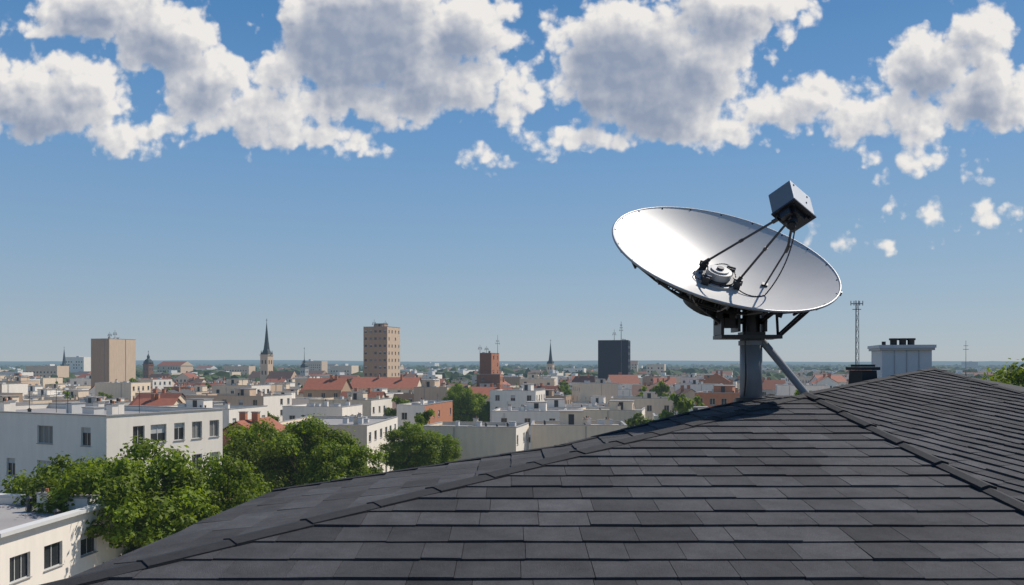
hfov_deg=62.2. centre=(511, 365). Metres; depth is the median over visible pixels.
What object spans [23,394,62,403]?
city building
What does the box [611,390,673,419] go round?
apartment building
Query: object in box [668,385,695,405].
pitched roof house
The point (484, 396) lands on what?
deciduous tree
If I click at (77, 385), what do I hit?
city building
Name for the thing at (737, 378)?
pitched roof house
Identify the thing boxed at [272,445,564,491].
rake cap
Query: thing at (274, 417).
deciduous tree
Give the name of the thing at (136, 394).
city building
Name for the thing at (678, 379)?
city building
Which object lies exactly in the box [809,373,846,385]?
pitched roof house
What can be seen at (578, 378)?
pitched roof house
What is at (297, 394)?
city building
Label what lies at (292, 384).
city building
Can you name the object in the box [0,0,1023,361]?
sky
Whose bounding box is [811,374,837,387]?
pitched roof house
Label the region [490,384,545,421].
apartment building
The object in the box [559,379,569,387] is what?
deciduous tree
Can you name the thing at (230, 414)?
apartment building
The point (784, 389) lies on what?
city building
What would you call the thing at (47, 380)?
city building
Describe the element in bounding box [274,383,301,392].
city building
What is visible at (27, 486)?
deciduous tree
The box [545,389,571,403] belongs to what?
city building
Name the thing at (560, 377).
city building
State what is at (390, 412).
deciduous tree
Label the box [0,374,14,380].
city building
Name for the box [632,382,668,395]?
pitched roof house
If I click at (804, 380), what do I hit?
city building
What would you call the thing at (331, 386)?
pitched roof house
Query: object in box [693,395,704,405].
deciduous tree
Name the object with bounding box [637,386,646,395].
deciduous tree
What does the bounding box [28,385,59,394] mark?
city building
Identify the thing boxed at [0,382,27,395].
city building
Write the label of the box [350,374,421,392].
red roof house
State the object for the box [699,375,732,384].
city building
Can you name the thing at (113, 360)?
brown tower block
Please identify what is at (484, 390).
red roof house
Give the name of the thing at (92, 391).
pitched roof house
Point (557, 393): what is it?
city building
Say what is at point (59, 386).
city building
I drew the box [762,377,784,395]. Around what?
pitched roof house
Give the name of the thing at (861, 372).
roof vent
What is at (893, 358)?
chimney housing
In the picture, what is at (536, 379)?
city building
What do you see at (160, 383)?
city building
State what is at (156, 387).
pitched roof house
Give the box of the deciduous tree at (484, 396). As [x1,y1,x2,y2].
[479,394,489,421]
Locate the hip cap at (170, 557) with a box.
[40,394,806,584]
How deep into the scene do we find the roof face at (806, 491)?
4.39 m
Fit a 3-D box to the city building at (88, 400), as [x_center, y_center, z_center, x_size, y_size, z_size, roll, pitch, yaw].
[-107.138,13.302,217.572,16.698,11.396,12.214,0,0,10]
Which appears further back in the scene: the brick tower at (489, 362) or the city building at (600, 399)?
the brick tower at (489, 362)
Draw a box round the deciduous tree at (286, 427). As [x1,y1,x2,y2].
[280,422,329,459]
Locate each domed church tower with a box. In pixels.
[142,351,170,377]
[300,353,308,375]
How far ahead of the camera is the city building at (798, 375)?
460.55 m
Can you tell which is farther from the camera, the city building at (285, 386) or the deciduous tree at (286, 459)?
the city building at (285, 386)
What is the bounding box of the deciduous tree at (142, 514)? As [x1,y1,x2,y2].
[25,436,230,562]
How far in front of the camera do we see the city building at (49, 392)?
272.76 m
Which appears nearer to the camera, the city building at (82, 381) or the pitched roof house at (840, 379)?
the pitched roof house at (840, 379)
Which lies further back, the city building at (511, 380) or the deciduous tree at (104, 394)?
the city building at (511, 380)
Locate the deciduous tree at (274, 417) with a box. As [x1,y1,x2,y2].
[267,412,279,421]
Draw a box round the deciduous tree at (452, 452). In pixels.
[419,430,463,464]
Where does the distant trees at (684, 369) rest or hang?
on the ground
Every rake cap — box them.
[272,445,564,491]
[560,413,688,445]
[684,394,773,412]
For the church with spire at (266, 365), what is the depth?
497.43 m
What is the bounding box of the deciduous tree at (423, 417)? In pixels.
[414,408,434,424]
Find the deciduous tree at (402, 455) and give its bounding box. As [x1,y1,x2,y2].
[378,420,448,470]
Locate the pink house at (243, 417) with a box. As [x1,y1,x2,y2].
[223,411,285,498]
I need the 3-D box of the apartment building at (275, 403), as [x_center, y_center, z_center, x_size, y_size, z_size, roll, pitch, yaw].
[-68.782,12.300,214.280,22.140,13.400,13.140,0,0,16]
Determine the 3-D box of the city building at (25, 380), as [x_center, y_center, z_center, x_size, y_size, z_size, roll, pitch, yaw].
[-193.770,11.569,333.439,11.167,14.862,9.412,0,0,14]
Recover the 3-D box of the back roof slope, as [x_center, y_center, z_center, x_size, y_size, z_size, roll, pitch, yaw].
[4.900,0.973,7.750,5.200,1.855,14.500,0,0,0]
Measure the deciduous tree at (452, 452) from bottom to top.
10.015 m
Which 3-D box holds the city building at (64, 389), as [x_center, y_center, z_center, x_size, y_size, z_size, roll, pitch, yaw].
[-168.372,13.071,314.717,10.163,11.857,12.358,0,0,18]
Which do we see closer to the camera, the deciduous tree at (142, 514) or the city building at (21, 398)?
the deciduous tree at (142, 514)
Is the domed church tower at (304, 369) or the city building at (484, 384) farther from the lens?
the domed church tower at (304, 369)
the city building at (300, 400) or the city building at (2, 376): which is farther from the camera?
the city building at (2, 376)
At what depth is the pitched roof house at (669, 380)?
466.57 m
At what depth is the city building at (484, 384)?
336.40 m
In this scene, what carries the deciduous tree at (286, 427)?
on the ground
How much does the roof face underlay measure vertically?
1.143 m
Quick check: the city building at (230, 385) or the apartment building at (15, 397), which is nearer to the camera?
the apartment building at (15, 397)
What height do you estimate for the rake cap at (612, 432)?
0.200 m
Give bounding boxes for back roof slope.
[972,377,1023,390]
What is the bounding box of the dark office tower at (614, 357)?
[598,339,630,378]
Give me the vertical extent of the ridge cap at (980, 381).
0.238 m
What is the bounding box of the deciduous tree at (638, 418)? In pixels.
[624,412,655,426]
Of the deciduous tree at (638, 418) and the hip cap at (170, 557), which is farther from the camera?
the deciduous tree at (638, 418)
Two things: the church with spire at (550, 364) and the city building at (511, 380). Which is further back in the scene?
the church with spire at (550, 364)
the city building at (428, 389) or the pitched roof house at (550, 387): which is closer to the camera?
the city building at (428, 389)
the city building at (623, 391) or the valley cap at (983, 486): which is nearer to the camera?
the valley cap at (983, 486)
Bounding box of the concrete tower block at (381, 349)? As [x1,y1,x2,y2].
[363,323,399,376]
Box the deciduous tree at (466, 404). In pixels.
[447,385,482,421]
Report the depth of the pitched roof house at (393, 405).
252.55 m
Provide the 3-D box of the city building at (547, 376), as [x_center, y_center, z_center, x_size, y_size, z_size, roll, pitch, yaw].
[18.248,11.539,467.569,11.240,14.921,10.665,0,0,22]
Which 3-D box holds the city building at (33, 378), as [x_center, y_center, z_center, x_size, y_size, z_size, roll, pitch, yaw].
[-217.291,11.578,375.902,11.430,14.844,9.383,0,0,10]
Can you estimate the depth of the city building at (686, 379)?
416.01 m
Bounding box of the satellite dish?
[612,181,841,401]
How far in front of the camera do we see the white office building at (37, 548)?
50.20 m
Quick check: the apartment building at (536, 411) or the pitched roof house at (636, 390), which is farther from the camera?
the pitched roof house at (636, 390)
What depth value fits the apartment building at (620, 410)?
172.10 m
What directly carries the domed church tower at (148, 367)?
on the ground
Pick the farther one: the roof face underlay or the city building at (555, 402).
the city building at (555, 402)
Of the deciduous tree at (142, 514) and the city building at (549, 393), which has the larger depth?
the city building at (549, 393)
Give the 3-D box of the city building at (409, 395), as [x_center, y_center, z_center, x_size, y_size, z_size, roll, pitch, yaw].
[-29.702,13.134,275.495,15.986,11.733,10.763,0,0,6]
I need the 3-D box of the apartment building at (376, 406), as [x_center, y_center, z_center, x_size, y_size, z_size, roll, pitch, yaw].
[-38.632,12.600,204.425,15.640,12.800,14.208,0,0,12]
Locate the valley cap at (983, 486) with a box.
[801,392,1023,514]
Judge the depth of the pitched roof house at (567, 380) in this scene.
461.60 m
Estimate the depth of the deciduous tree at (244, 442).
90.08 m
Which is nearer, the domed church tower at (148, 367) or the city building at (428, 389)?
the city building at (428, 389)
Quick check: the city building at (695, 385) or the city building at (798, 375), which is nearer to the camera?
the city building at (695, 385)
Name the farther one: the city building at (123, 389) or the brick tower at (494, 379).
the brick tower at (494, 379)
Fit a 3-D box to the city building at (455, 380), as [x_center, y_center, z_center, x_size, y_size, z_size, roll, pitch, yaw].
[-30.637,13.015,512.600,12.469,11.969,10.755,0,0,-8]
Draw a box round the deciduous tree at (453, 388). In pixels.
[441,382,465,399]
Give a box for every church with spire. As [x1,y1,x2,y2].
[60,351,74,373]
[260,319,295,383]
[547,339,553,372]
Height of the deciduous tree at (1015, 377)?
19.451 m
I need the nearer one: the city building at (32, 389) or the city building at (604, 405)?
the city building at (604, 405)
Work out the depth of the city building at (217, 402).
179.59 m
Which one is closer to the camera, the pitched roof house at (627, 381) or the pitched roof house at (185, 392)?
the pitched roof house at (185, 392)
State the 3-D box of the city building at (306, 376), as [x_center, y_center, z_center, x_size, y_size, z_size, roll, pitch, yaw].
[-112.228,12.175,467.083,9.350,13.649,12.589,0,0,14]
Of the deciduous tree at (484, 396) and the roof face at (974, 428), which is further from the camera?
the deciduous tree at (484, 396)
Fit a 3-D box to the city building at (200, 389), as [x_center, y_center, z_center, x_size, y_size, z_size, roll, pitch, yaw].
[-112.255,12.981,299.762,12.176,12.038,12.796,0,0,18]
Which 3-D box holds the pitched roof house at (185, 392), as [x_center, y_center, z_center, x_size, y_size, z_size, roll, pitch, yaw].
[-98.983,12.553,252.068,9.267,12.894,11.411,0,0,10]
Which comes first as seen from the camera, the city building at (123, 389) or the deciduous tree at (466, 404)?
the deciduous tree at (466, 404)
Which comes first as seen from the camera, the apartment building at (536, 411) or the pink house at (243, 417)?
the pink house at (243, 417)
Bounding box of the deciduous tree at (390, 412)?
[384,397,410,415]
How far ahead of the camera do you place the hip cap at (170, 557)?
4.70 m
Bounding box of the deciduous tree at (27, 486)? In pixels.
[0,451,111,505]
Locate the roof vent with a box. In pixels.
[846,364,879,383]
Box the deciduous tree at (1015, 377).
[976,359,1023,386]
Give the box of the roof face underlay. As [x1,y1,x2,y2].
[451,488,585,582]
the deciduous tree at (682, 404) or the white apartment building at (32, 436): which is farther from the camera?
the deciduous tree at (682, 404)
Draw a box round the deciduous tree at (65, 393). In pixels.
[63,392,78,398]
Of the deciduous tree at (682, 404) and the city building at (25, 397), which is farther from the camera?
the city building at (25, 397)
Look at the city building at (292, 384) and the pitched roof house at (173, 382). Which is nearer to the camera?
the city building at (292, 384)
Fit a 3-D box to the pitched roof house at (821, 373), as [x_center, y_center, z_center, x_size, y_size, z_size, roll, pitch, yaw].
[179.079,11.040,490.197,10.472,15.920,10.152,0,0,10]
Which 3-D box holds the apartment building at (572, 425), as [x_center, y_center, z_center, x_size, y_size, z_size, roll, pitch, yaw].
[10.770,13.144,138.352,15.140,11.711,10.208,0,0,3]
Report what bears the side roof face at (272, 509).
attached to the roof face at (806, 491)
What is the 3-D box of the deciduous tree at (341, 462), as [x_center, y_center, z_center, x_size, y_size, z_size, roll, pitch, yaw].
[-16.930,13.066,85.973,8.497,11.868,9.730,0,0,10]
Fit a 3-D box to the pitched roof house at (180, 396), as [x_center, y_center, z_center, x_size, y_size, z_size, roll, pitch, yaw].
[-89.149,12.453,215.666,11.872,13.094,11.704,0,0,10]
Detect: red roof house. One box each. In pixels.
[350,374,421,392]
[469,383,512,404]
[703,370,730,384]
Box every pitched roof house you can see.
[89,386,94,395]
[129,389,185,404]
[132,394,182,405]
[151,386,161,391]
[153,376,176,385]
[166,386,195,395]
[176,371,199,382]
[186,377,207,383]
[201,380,225,388]
[265,377,286,381]
[302,375,352,397]
[340,388,386,397]
[387,396,396,413]
[400,372,416,376]
[440,381,467,387]
[534,383,560,391]
[558,377,571,386]
[572,374,594,381]
[606,372,640,388]
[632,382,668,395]
[652,376,676,385]
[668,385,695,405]
[730,376,739,388]
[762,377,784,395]
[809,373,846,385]
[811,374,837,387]
[812,371,831,376]
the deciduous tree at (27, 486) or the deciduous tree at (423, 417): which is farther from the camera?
the deciduous tree at (423, 417)
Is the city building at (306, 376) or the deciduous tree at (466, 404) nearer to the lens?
the deciduous tree at (466, 404)
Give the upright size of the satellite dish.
2.164 m
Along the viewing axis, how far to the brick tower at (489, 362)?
351.20 m
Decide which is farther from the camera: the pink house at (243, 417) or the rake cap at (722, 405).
the pink house at (243, 417)
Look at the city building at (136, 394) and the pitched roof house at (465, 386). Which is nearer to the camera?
the city building at (136, 394)
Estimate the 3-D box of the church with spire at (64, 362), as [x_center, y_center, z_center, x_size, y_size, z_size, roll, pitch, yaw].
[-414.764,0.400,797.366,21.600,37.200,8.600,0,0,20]
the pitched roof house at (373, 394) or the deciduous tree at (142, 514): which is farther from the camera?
the pitched roof house at (373, 394)
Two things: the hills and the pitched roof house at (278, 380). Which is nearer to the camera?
the pitched roof house at (278, 380)
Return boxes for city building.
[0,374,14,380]
[0,377,39,385]
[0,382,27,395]
[0,393,22,401]
[2,375,39,380]
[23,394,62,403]
[23,396,48,398]
[24,389,64,396]
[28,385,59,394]
[30,376,62,387]
[43,384,88,389]
[45,385,81,391]
[46,390,100,397]
[49,383,90,388]
[52,395,124,402]
[53,395,131,404]
[70,375,90,384]
[95,379,150,400]
[135,388,173,396]
[137,376,171,389]
[164,382,194,390]
[181,385,211,393]
[212,379,270,393]
[213,401,223,404]
[249,380,281,393]
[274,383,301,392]
[274,391,322,404]
[280,382,300,387]
[286,389,302,396]
[295,375,319,377]
[295,376,321,385]
[362,388,402,397]
[394,390,413,402]
[414,380,452,401]
[421,378,439,385]
[451,377,471,382]
[472,376,503,383]
[479,383,489,386]
[503,375,521,384]
[503,384,518,386]
[520,374,555,385]
[524,398,603,409]
[534,388,561,394]
[539,374,557,384]
[543,374,563,384]
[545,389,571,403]
[572,379,617,402]
[572,396,609,404]
[585,402,609,406]
[618,384,632,395]
[642,373,662,384]
[669,385,674,394]
[670,373,687,382]
[675,379,722,391]
[681,374,703,382]
[695,385,739,406]
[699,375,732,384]
[775,379,829,394]
[785,373,811,384]
[799,376,812,384]
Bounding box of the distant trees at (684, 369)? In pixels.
[0,363,1019,382]
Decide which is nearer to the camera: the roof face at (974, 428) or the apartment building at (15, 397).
the roof face at (974, 428)
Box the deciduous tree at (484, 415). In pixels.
[467,391,489,421]
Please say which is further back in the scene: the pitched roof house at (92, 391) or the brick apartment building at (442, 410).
the pitched roof house at (92, 391)
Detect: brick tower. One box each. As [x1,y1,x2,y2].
[477,374,502,386]
[480,351,498,373]
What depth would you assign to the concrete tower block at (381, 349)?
332.09 m
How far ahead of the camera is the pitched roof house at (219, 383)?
358.35 m
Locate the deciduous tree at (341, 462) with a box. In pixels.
[301,435,388,484]
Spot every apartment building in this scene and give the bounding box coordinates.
[0,389,223,495]
[0,395,20,401]
[16,401,32,404]
[167,398,267,428]
[186,388,291,421]
[279,412,397,472]
[282,399,361,420]
[308,392,391,415]
[396,394,452,451]
[423,414,528,459]
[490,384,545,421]
[492,400,566,448]
[531,410,626,448]
[577,400,644,426]
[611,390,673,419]
[653,406,708,419]
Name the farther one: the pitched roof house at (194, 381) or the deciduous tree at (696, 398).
the pitched roof house at (194, 381)
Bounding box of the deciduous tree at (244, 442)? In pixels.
[223,418,304,485]
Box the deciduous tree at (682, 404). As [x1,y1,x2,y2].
[658,393,694,418]
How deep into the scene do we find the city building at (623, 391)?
325.64 m
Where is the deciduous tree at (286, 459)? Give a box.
[245,413,370,492]
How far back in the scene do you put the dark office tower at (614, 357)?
381.55 m
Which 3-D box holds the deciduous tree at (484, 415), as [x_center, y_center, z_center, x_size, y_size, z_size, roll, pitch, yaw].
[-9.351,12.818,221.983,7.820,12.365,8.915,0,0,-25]
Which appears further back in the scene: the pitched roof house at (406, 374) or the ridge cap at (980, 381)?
the pitched roof house at (406, 374)
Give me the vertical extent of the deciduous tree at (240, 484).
12.915 m
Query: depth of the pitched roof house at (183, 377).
502.17 m
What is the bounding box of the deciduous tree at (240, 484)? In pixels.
[174,449,272,524]
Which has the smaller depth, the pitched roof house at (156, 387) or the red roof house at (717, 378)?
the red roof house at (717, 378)
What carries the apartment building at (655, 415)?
on the ground
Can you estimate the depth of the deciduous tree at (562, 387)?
386.52 m
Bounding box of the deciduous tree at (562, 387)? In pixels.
[558,382,567,391]
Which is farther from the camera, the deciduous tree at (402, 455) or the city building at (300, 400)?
the city building at (300, 400)
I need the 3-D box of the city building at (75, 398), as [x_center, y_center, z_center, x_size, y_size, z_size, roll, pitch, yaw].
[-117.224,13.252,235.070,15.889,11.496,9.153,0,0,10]
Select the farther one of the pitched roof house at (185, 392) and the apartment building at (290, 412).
the pitched roof house at (185, 392)
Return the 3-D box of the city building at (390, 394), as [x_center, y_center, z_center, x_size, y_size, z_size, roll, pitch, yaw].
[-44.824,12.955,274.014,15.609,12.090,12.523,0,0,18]
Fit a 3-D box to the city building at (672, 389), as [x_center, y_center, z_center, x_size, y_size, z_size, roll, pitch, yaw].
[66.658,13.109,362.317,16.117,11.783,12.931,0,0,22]
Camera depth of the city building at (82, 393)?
253.94 m
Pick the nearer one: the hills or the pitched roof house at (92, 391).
the pitched roof house at (92, 391)
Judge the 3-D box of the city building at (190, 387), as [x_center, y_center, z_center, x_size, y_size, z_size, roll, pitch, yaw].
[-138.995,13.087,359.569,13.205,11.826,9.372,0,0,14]
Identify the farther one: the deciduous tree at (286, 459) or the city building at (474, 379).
the city building at (474, 379)
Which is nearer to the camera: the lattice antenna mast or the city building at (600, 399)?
the lattice antenna mast
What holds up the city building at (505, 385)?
on the ground
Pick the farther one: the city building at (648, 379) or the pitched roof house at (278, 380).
the city building at (648, 379)
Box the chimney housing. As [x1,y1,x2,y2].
[867,338,936,377]
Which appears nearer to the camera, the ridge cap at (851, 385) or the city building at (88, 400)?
the ridge cap at (851, 385)
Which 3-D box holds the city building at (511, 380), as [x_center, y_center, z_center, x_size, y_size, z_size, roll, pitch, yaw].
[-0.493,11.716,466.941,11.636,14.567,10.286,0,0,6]
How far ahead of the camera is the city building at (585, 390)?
285.24 m
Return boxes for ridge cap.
[808,368,933,394]
[934,368,1023,393]
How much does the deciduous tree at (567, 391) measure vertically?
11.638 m
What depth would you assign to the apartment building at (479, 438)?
127.48 m
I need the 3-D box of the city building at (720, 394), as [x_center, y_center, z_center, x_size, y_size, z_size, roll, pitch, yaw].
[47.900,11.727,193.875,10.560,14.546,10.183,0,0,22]
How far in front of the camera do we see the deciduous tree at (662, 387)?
239.34 m
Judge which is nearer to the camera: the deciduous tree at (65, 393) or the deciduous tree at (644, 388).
the deciduous tree at (644, 388)
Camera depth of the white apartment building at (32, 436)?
71.61 m
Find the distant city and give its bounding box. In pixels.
[0,356,1005,384]
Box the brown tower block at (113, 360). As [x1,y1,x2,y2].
[91,336,135,387]
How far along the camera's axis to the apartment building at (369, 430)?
139.14 m
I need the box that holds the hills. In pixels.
[0,360,1023,365]
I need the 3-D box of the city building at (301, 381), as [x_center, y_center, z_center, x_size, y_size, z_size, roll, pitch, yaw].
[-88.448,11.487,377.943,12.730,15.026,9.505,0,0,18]
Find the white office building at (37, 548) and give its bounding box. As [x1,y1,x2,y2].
[0,487,127,584]
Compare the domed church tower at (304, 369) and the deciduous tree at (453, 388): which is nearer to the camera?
the deciduous tree at (453, 388)
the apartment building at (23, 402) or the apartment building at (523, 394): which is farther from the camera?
the apartment building at (523, 394)
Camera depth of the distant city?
805.49 m
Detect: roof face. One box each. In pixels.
[69,441,608,577]
[90,397,1023,584]
[569,395,794,445]
[816,371,1023,501]
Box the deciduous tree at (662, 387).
[651,380,669,396]
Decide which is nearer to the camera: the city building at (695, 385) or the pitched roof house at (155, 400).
the pitched roof house at (155, 400)
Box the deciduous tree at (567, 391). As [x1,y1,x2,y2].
[562,385,571,394]
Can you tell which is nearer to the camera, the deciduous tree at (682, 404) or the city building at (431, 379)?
the deciduous tree at (682, 404)
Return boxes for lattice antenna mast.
[850,300,862,364]
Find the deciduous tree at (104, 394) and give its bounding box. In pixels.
[98,392,112,397]
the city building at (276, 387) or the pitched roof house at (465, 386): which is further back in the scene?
the pitched roof house at (465, 386)
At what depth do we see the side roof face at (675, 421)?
7.30 m

